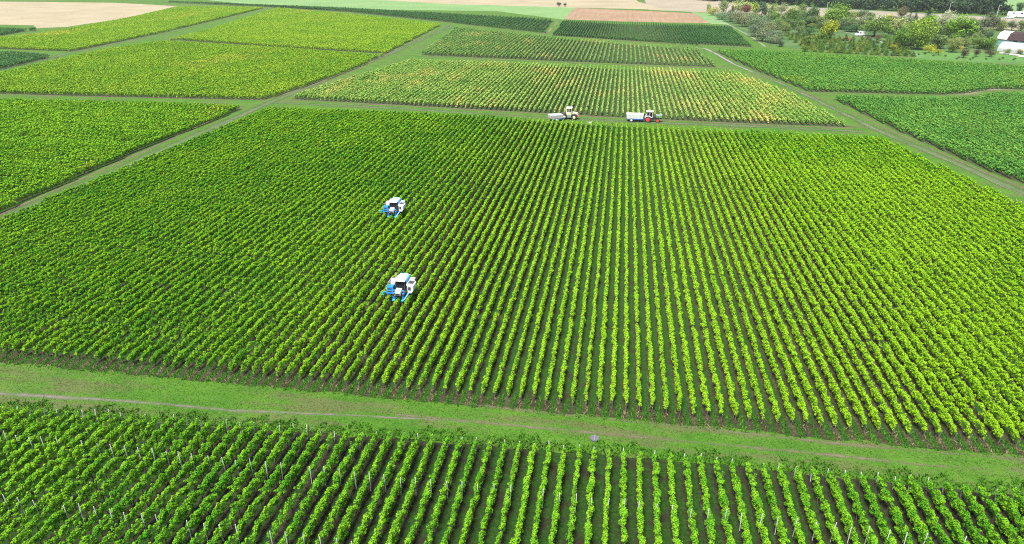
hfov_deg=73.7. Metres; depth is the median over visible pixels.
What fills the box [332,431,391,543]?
vine row
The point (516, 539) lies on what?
vine row
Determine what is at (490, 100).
vine row
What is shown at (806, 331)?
vine row
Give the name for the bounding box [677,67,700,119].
vine row
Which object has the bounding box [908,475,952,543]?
vine row
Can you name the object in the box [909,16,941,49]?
broadleaf tree
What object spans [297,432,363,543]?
vine row
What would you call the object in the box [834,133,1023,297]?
vine row
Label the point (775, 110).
vine row
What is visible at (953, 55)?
lawn
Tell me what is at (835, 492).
vine row
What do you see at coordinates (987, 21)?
broadleaf tree
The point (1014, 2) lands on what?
meadow
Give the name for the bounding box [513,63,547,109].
vine row
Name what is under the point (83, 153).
vine row
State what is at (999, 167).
vine row
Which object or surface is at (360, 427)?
weeds
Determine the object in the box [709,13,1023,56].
nursery ground
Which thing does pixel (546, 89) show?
vine row
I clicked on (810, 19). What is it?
broadleaf tree
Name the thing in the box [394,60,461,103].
vine row
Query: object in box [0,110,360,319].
vine row
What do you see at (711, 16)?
meadow
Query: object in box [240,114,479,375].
vine row
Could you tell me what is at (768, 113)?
vine row
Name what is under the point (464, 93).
vine row
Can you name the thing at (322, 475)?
vine row
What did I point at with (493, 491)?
vine row
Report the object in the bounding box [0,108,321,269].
vine row
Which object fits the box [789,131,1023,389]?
vine row
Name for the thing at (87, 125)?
vine row
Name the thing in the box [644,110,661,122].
tractor
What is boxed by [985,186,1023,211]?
vineyard block
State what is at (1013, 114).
vineyard block
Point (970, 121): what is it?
vine row
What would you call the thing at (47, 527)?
vine row
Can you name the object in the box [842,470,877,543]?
vine row
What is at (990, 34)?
broadleaf tree
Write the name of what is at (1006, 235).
vine row
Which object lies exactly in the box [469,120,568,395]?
vine row
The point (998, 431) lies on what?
vine row
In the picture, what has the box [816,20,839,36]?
broadleaf tree
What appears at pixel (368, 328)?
vine row
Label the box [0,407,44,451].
vine row
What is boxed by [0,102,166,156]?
vine row
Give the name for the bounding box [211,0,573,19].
meadow
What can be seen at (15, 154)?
vine row
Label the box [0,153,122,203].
vine row
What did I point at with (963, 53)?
shrub
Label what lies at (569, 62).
bare verge
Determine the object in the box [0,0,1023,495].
ground
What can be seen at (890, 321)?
vine row
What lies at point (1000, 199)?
vine row
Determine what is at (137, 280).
vine row
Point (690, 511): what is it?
vine row
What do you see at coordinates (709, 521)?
vine row
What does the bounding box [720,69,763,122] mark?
vine row
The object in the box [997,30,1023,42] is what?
barn
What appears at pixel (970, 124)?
vine row
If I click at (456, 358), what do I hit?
vine row
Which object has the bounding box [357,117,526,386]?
vine row
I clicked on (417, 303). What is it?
vine row
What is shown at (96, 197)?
vine row
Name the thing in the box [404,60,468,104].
vine row
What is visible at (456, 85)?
vine row
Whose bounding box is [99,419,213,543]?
vine row
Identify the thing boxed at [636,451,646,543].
vine row
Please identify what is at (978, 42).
broadleaf tree
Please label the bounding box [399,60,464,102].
vine row
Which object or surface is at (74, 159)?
vine row
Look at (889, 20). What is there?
broadleaf tree
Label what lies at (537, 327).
vine row
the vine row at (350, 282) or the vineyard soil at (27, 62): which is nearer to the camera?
the vine row at (350, 282)
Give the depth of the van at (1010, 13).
448.50 m
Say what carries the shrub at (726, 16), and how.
on the nursery ground at (791, 44)
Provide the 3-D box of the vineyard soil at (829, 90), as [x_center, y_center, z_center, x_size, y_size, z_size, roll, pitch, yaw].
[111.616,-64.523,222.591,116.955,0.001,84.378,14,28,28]
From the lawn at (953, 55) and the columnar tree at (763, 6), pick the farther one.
the columnar tree at (763, 6)
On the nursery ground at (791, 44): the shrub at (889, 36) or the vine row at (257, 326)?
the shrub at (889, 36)
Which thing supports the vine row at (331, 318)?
on the vineyard soil at (632, 389)
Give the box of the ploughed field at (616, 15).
[565,8,707,22]
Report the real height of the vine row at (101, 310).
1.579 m
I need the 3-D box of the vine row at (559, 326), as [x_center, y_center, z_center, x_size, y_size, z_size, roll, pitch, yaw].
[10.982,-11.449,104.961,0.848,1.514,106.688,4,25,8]
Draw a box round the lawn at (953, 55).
[911,51,1023,63]
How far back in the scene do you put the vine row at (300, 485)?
46.99 m
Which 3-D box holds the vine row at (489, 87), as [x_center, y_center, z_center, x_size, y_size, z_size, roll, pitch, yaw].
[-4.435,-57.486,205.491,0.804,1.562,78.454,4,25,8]
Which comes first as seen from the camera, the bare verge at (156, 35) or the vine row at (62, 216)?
the vine row at (62, 216)
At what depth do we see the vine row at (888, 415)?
71.50 m
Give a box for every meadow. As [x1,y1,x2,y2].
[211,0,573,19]
[692,12,729,24]
[1004,0,1023,11]
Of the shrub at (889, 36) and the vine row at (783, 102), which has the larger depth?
the shrub at (889, 36)
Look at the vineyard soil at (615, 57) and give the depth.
265.77 m
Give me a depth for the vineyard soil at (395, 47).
296.66 m
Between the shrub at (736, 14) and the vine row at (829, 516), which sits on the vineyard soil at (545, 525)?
the vine row at (829, 516)
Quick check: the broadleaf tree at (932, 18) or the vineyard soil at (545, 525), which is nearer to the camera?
the vineyard soil at (545, 525)
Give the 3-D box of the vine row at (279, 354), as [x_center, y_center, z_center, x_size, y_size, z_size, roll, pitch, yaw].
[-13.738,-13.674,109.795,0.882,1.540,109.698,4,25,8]
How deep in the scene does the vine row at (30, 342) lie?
86.59 m
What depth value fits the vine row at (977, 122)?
151.62 m
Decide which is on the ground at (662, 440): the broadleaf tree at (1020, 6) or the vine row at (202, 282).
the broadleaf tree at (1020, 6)
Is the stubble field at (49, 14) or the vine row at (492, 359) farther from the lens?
the stubble field at (49, 14)
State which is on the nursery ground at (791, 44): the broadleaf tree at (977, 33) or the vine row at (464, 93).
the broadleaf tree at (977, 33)
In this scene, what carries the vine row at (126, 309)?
on the vineyard soil at (632, 389)
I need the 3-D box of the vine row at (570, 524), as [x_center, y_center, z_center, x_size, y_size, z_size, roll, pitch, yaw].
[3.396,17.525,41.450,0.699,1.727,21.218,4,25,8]
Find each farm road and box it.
[0,5,247,69]
[0,25,453,218]
[700,47,1023,194]
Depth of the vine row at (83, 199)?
112.88 m
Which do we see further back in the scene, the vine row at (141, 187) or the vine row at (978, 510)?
the vine row at (141, 187)
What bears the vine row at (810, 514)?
on the vineyard soil at (545, 525)
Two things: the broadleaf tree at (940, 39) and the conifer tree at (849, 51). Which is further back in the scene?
the broadleaf tree at (940, 39)
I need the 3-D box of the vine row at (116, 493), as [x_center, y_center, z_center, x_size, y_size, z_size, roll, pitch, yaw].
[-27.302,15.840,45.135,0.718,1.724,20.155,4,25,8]
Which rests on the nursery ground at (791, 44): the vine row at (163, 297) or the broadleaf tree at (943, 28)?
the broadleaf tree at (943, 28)
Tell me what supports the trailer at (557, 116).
on the farm track at (731, 125)
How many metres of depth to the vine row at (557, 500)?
46.00 m
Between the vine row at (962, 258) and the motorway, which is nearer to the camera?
the vine row at (962, 258)
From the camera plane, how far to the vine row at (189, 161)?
108.66 m
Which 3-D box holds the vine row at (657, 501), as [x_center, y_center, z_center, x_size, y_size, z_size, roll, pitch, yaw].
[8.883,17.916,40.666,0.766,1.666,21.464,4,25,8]
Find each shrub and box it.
[707,7,719,14]
[715,12,724,19]
[721,11,737,21]
[730,12,746,23]
[733,14,755,26]
[745,13,760,26]
[747,24,762,36]
[749,16,776,28]
[752,26,771,40]
[758,14,771,20]
[761,30,781,41]
[763,21,778,31]
[769,35,784,43]
[776,30,786,36]
[778,39,784,46]
[779,21,790,28]
[779,23,791,32]
[793,25,805,32]
[804,26,818,34]
[840,24,862,31]
[849,10,859,18]
[873,34,882,39]
[883,34,892,40]
[922,45,936,52]
[961,49,969,57]
[985,49,995,56]
[994,21,1006,30]
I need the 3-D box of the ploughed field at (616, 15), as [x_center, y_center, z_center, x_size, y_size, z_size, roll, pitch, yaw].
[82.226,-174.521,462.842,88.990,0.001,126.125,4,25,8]
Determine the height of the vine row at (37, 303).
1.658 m
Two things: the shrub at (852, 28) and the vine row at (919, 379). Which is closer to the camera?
the vine row at (919, 379)
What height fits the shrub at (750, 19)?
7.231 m
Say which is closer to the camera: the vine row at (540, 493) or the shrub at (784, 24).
the vine row at (540, 493)
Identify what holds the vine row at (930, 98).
on the vineyard soil at (925, 141)
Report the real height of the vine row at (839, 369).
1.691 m
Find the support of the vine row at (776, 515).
on the vineyard soil at (545, 525)
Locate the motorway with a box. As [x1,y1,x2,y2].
[784,6,1023,18]
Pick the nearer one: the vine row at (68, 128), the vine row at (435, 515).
the vine row at (435, 515)
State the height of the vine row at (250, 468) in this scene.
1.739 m
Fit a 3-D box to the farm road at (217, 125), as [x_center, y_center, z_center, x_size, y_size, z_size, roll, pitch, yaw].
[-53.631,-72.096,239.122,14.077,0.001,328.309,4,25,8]
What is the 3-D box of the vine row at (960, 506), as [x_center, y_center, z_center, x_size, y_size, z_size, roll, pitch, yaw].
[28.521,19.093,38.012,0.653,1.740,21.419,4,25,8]
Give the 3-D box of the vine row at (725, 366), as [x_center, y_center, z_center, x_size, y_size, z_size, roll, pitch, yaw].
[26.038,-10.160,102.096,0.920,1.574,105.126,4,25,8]
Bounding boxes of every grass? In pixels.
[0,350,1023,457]
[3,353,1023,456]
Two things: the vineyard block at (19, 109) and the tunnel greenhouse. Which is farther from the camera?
the tunnel greenhouse
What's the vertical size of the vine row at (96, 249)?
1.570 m
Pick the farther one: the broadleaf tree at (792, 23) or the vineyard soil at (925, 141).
the broadleaf tree at (792, 23)
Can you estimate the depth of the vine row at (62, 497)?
47.40 m
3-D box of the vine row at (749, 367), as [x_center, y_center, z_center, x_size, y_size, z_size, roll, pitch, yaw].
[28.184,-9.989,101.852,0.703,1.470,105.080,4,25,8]
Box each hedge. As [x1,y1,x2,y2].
[453,20,547,32]
[557,32,698,44]
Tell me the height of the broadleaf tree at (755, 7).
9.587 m
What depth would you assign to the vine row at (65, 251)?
97.96 m
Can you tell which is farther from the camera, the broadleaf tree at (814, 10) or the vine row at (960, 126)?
the broadleaf tree at (814, 10)
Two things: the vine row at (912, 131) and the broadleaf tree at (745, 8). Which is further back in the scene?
the broadleaf tree at (745, 8)
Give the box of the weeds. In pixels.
[0,398,1023,495]
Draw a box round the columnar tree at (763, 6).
[757,1,767,16]
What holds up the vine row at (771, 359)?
on the vineyard soil at (632, 389)
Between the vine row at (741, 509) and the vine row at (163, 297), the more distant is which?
the vine row at (163, 297)
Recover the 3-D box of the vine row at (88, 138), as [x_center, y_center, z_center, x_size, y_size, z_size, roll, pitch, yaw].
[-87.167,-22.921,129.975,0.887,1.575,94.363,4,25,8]
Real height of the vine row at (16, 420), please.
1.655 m
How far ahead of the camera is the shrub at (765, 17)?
385.86 m
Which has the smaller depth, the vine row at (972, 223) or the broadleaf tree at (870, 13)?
the vine row at (972, 223)
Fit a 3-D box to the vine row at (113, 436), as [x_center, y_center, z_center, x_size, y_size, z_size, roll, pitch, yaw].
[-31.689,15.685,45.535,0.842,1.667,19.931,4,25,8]
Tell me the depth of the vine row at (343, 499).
46.75 m
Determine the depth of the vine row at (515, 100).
194.17 m
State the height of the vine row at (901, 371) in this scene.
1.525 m
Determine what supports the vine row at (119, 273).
on the vineyard soil at (632, 389)
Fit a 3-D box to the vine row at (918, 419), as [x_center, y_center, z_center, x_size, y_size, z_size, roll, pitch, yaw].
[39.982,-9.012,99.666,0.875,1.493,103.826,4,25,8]
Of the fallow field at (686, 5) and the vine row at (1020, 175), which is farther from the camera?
the fallow field at (686, 5)
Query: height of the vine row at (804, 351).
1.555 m
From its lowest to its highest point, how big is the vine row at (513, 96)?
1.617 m
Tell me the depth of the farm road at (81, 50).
271.37 m
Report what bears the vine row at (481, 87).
on the vineyard soil at (696, 118)
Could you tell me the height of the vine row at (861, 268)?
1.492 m
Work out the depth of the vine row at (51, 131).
149.52 m
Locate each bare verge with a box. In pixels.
[0,54,387,99]
[0,105,243,214]
[14,7,270,50]
[187,24,449,52]
[299,100,850,128]
[430,56,702,67]
[464,25,745,47]
[801,91,1023,187]
[815,92,959,95]
[960,89,1010,94]
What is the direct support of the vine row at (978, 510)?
on the vineyard soil at (545, 525)
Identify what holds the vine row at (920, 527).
on the vineyard soil at (545, 525)
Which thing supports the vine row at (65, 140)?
on the vineyard soil at (87, 172)
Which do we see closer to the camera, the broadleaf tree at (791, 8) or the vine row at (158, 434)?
the vine row at (158, 434)
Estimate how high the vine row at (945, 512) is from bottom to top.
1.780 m
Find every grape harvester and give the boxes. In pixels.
[380,197,405,218]
[382,273,415,304]
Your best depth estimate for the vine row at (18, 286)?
95.68 m
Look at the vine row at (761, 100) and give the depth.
178.61 m
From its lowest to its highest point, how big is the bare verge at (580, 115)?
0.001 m
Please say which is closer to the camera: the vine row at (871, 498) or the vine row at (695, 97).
the vine row at (871, 498)
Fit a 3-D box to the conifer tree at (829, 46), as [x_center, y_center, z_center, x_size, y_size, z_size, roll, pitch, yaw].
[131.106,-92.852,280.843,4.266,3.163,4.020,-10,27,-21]
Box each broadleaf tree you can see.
[718,0,728,12]
[730,0,751,12]
[741,3,750,13]
[751,2,761,12]
[769,9,780,18]
[769,13,777,20]
[771,3,779,11]
[776,1,787,14]
[783,18,796,27]
[786,5,799,14]
[786,9,801,20]
[794,18,804,27]
[796,19,806,25]
[799,3,808,12]
[800,35,815,44]
[803,6,819,18]
[806,16,815,26]
[807,15,820,23]
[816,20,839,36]
[816,22,823,28]
[820,2,852,21]
[837,17,850,29]
[857,8,868,16]
[857,14,896,36]
[857,15,868,27]
[866,11,874,17]
[880,27,895,34]
[884,13,892,32]
[890,17,910,32]
[892,25,914,46]
[897,5,908,16]
[904,15,916,22]
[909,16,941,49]
[926,14,937,22]
[928,21,945,36]
[930,33,948,48]
[932,10,958,28]
[943,12,981,35]
[947,37,964,51]
[949,33,960,40]
[961,37,971,48]
[963,25,985,33]
[963,29,972,38]
[969,34,983,46]
[972,29,983,36]
[973,37,985,48]
[980,12,1001,27]
[984,31,993,38]
[984,36,998,49]
[1008,19,1017,29]
[1016,2,1023,10]
[1017,20,1023,30]
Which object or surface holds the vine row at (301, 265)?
on the vineyard soil at (632, 389)
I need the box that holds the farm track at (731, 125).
[263,101,863,131]
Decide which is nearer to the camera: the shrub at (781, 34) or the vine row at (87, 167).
the vine row at (87, 167)
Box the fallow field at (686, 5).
[645,0,1023,29]
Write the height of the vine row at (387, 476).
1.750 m
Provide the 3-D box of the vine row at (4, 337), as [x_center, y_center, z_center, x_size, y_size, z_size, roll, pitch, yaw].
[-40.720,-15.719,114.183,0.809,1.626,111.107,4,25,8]
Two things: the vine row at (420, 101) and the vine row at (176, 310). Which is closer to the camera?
the vine row at (176, 310)
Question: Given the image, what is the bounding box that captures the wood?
[703,0,1013,14]
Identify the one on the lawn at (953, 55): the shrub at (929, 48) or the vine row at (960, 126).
the shrub at (929, 48)
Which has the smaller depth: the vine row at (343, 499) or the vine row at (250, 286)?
the vine row at (343, 499)
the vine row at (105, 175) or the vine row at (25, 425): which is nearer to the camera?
the vine row at (25, 425)
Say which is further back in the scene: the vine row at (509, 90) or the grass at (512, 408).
the vine row at (509, 90)
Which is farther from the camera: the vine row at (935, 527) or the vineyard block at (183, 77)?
the vineyard block at (183, 77)
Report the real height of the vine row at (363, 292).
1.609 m
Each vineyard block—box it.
[0,6,261,50]
[0,27,35,34]
[0,40,383,98]
[0,51,49,66]
[0,97,134,210]
[169,7,439,52]
[170,1,551,30]
[294,58,845,125]
[422,27,713,65]
[553,20,750,45]
[718,48,1023,92]
[836,91,1023,134]
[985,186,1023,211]
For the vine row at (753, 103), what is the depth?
179.27 m
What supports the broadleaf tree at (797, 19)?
on the nursery ground at (791, 44)
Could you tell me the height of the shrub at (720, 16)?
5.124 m
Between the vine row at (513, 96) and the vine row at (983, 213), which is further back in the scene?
the vine row at (513, 96)
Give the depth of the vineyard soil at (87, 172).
126.33 m
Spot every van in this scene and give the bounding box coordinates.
[855,31,865,35]
[1007,11,1014,15]
[1014,11,1023,17]
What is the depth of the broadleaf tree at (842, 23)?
361.46 m
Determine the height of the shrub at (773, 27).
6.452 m
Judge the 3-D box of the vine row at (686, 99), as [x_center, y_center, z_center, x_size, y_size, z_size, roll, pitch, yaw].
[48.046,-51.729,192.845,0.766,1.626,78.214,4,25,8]
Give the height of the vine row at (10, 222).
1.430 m
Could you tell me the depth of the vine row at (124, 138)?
134.57 m
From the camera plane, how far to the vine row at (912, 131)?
153.01 m
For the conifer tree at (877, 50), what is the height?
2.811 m
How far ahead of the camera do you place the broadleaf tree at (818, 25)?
348.82 m
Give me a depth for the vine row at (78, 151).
134.54 m
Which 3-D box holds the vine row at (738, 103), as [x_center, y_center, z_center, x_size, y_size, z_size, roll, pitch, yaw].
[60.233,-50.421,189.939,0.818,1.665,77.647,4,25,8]
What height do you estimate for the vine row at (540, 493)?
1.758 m
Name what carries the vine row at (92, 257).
on the vineyard soil at (632, 389)
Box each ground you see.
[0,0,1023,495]
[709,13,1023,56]
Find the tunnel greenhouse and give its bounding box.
[997,41,1023,53]
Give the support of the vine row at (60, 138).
on the vineyard soil at (87, 172)
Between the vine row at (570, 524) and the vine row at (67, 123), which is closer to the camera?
the vine row at (570, 524)
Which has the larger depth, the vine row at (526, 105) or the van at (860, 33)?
the van at (860, 33)
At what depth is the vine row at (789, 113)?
174.57 m
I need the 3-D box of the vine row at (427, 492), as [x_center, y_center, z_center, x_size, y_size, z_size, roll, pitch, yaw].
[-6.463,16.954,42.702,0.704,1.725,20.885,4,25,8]
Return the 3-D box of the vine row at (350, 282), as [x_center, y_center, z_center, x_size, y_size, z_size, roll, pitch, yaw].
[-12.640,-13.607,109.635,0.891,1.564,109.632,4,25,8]
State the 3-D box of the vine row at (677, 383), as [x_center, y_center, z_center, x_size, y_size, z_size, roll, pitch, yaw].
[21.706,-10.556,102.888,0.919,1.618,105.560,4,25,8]
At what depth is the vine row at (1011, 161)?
138.89 m
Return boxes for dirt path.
[701,15,765,46]
[702,48,751,71]
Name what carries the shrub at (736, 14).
on the nursery ground at (791, 44)
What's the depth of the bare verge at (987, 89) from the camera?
196.21 m
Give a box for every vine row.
[0,100,144,143]
[0,100,147,145]
[0,101,137,141]
[0,101,152,147]
[0,101,155,150]
[0,101,159,151]
[0,101,162,152]
[0,101,174,160]
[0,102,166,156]
[0,102,169,157]
[0,102,177,161]
[0,102,186,164]
[0,102,190,167]
[0,102,194,169]
[0,102,198,171]
[0,103,202,175]
[0,103,206,176]
[0,103,210,178]
[0,103,214,181]
[0,104,217,181]
[0,104,221,186]
[0,104,226,188]
[0,104,231,191]
[0,104,233,193]
[0,104,239,196]
[0,106,270,220]
[0,106,275,226]
[0,107,284,231]
[0,107,287,237]
[0,107,291,242]
[0,107,296,242]
[0,107,301,249]
[0,107,304,253]
[0,107,312,259]
[0,108,308,258]
[0,108,317,263]
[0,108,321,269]
[0,108,326,272]
[0,108,330,280]
[0,108,334,282]
[0,108,339,287]
[0,108,347,299]
[0,109,342,296]
[0,109,351,304]
[0,109,355,313]
[0,109,368,331]
[0,109,373,338]
[0,110,228,199]
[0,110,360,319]
[0,110,377,345]
[0,110,381,353]
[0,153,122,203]
[0,173,76,209]
[0,406,18,425]
[0,406,31,439]
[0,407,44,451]
[0,409,82,491]
[0,409,96,501]
[0,409,110,516]
[0,410,57,461]
[0,411,70,475]
[0,413,121,532]
[0,413,134,543]
[1,106,279,229]
[2,102,182,161]
[2,109,364,323]
[10,414,146,543]
[11,109,386,353]
[20,110,390,356]
[22,415,160,543]
[32,110,395,356]
[42,111,399,358]
[44,414,175,543]
[52,111,404,359]
[59,415,187,543]
[63,111,408,359]
[73,111,412,360]
[79,416,200,543]
[85,111,416,361]
[94,111,421,362]
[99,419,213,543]
[106,111,426,363]
[115,419,226,543]
[117,111,430,364]
[127,111,435,364]
[132,421,240,543]
[139,112,439,366]
[149,112,444,366]
[149,421,254,543]
[162,112,449,367]
[171,113,453,368]
[172,424,268,543]
[184,112,458,369]
[188,425,279,543]
[195,113,461,370]
[206,113,466,371]
[207,425,294,543]
[217,113,470,372]
[225,424,307,543]
[228,113,475,374]
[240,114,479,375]
[241,428,321,543]
[251,114,484,376]
[262,114,488,377]
[266,432,334,543]
[274,114,494,377]
[277,429,349,543]
[285,115,498,380]
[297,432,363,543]
[298,115,502,379]
[309,116,507,381]
[315,432,377,543]
[320,116,512,382]
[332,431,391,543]
[333,117,516,383]
[344,117,520,384]
[350,433,406,543]
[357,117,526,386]
[368,433,419,543]
[370,117,530,386]
[382,117,535,387]
[385,434,434,543]
[393,118,540,387]
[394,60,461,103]
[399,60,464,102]
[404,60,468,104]
[404,436,450,543]
[406,118,544,389]
[408,61,471,105]
[413,61,474,105]
[418,61,478,105]
[418,118,549,391]
[422,61,481,104]
[424,437,463,543]
[426,61,484,105]
[432,61,488,104]
[432,118,553,390]
[436,61,491,104]
[440,439,477,543]
[441,61,495,104]
[443,119,559,392]
[446,61,498,107]
[450,61,502,105]
[455,119,563,392]
[456,62,505,107]
[458,440,491,543]
[460,61,509,105]
[465,62,512,107]
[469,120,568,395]
[470,62,516,108]
[475,62,519,107]
[478,440,506,543]
[479,62,523,107]
[481,119,573,396]
[484,62,526,107]
[489,62,530,108]
[493,120,578,396]
[494,62,533,109]
[494,441,521,543]
[499,63,537,109]
[504,62,540,110]
[506,120,582,398]
[509,63,544,110]
[509,443,536,543]
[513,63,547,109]
[518,63,551,111]
[519,121,587,400]
[524,63,555,111]
[529,63,558,111]
[530,445,551,543]
[532,120,592,398]
[534,64,562,110]
[545,122,597,400]
[548,445,565,543]
[557,121,603,403]
[565,445,581,543]
[571,123,607,405]
[584,122,612,406]
[584,448,596,543]
[596,122,617,408]
[601,449,611,543]
[610,122,622,406]
[618,448,627,543]
[623,123,629,410]
[631,123,641,411]
[636,122,655,410]
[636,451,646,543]
[641,123,668,412]
[646,123,682,415]
[651,124,696,416]
[652,452,662,543]
[656,124,710,416]
[661,124,723,419]
[667,124,738,419]
[667,453,682,543]
[669,67,688,118]
[672,125,751,421]
[673,68,694,118]
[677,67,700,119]
[677,125,765,422]
[681,68,705,120]
[682,126,780,424]
[683,453,698,543]
[684,68,711,121]
[688,125,795,425]
[689,68,717,121]
[693,68,722,119]
[693,126,808,426]
[697,68,728,121]
[697,453,715,543]
[698,126,823,428]
[700,69,733,121]
[703,126,837,428]
[704,68,739,121]
[708,69,746,121]
[708,126,851,429]
[712,69,751,123]
[714,127,866,432]
[714,458,735,543]
[716,69,756,122]
[719,128,880,432]
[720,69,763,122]
[724,69,768,122]
[724,128,897,433]
[728,70,775,123]
[729,459,751,543]
[730,128,911,435]
[732,69,780,122]
[735,128,927,436]
[738,71,786,123]
[740,128,941,438]
[744,74,792,123]
[745,460,770,543]
[746,129,957,440]
[751,76,798,123]
[751,129,972,440]
[756,129,986,441]
[759,79,804,123]
[761,461,789,543]
[762,129,1003,443]
[766,82,809,124]
[768,130,1020,446]
[773,130,1023,435]
[777,464,804,543]
[778,130,1023,419]
[784,131,1023,403]
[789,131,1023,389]
[793,465,824,543]
[795,132,1023,377]
[800,131,1023,362]
[806,132,1023,352]
[810,466,843,543]
[812,132,1023,338]
[817,133,1023,329]
[823,133,1023,317]
[825,469,859,543]
[829,133,1023,311]
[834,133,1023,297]
[840,134,1023,291]
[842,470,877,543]
[846,134,1023,280]
[852,134,1023,272]
[854,95,924,141]
[857,134,1023,268]
[859,472,896,543]
[861,96,944,150]
[863,95,968,161]
[863,134,1023,259]
[868,95,994,172]
[870,135,1023,253]
[872,95,1014,178]
[875,135,1023,246]
[875,473,912,543]
[877,95,1023,181]
[881,136,1023,239]
[882,96,1023,174]
[886,95,1023,173]
[890,96,1023,166]
[892,477,933,543]
[895,96,1023,162]
[896,143,1023,232]
[900,95,1023,159]
[905,96,1023,158]
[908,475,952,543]
[909,96,1023,153]
[914,96,1023,153]
[917,153,1023,226]
[918,96,1023,147]
[923,97,1023,144]
[925,477,969,543]
[928,96,1023,141]
[932,96,1023,141]
[937,97,1023,136]
[938,163,1023,221]
[942,479,987,543]
[960,174,1023,217]
[960,484,1005,543]
[976,484,1023,543]
[995,486,1023,538]
[1012,487,1023,514]
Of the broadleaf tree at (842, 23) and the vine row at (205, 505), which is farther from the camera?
the broadleaf tree at (842, 23)
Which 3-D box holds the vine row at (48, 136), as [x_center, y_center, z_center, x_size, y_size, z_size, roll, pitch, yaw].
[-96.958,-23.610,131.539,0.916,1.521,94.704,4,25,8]
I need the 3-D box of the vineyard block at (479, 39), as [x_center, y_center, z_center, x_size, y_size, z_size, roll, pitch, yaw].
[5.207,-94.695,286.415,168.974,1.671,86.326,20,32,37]
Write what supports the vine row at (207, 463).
on the vineyard soil at (545, 525)
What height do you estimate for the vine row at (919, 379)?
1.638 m
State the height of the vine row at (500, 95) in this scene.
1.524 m
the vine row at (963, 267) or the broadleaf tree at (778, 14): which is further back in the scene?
the broadleaf tree at (778, 14)
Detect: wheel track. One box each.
[0,393,465,422]
[397,414,979,468]
[487,405,955,453]
[753,72,1020,194]
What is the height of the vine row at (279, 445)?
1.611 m
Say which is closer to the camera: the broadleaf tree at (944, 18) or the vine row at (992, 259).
the vine row at (992, 259)
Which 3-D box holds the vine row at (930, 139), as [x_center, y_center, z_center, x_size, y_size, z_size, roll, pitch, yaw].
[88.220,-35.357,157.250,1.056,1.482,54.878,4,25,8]
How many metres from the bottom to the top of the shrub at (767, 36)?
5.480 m
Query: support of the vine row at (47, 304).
on the vineyard soil at (632, 389)
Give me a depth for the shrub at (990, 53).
261.87 m
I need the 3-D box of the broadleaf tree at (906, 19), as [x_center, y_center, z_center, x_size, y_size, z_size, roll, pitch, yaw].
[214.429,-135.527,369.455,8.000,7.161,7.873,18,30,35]
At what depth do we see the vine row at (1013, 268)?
96.83 m
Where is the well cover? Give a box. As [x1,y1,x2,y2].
[590,435,598,441]
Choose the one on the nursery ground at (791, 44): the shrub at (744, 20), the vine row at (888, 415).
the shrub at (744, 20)
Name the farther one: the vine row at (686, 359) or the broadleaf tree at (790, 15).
the broadleaf tree at (790, 15)
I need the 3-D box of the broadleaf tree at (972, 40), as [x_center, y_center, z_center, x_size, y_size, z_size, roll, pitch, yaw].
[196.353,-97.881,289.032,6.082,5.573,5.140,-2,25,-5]
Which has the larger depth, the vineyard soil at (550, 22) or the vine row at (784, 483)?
the vineyard soil at (550, 22)
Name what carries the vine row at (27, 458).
on the vineyard soil at (545, 525)
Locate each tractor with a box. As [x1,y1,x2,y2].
[561,107,578,119]
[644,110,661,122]
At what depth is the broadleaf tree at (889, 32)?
334.73 m
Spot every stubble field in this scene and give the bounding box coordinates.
[0,2,177,27]
[389,0,664,9]
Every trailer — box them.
[548,113,565,120]
[627,112,644,121]
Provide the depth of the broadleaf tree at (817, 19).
373.54 m
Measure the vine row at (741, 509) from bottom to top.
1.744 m
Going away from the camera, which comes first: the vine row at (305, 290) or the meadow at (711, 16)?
the vine row at (305, 290)
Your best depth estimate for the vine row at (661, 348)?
75.32 m
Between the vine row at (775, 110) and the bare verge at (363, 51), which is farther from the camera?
the bare verge at (363, 51)
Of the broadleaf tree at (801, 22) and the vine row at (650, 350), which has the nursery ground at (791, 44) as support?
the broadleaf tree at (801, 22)
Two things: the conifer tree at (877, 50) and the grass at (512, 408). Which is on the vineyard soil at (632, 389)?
the grass at (512, 408)
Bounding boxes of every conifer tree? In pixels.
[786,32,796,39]
[801,43,808,51]
[824,42,834,50]
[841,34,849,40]
[846,46,852,53]
[873,48,881,54]
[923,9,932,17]
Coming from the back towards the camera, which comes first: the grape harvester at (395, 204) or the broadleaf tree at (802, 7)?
the broadleaf tree at (802, 7)
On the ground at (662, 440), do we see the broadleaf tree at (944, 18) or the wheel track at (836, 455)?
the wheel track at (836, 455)
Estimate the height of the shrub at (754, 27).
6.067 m
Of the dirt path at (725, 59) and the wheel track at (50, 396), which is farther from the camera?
the dirt path at (725, 59)
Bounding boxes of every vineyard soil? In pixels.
[0,8,262,51]
[0,30,35,35]
[0,47,375,99]
[0,56,58,68]
[0,103,241,213]
[0,113,1023,455]
[0,410,1023,543]
[142,1,552,31]
[170,18,440,53]
[292,64,856,127]
[422,33,715,66]
[553,23,752,47]
[716,51,1023,94]
[834,97,1023,183]
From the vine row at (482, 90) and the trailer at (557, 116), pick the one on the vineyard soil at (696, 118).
the vine row at (482, 90)
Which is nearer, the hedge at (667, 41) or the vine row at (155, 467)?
the vine row at (155, 467)
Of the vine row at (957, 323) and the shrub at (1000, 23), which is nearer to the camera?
the vine row at (957, 323)
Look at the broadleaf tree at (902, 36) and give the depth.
280.51 m
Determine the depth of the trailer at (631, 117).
156.62 m
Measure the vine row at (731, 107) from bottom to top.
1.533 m
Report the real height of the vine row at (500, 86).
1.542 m
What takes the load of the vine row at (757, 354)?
on the vineyard soil at (632, 389)
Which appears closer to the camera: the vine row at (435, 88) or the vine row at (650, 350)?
the vine row at (650, 350)

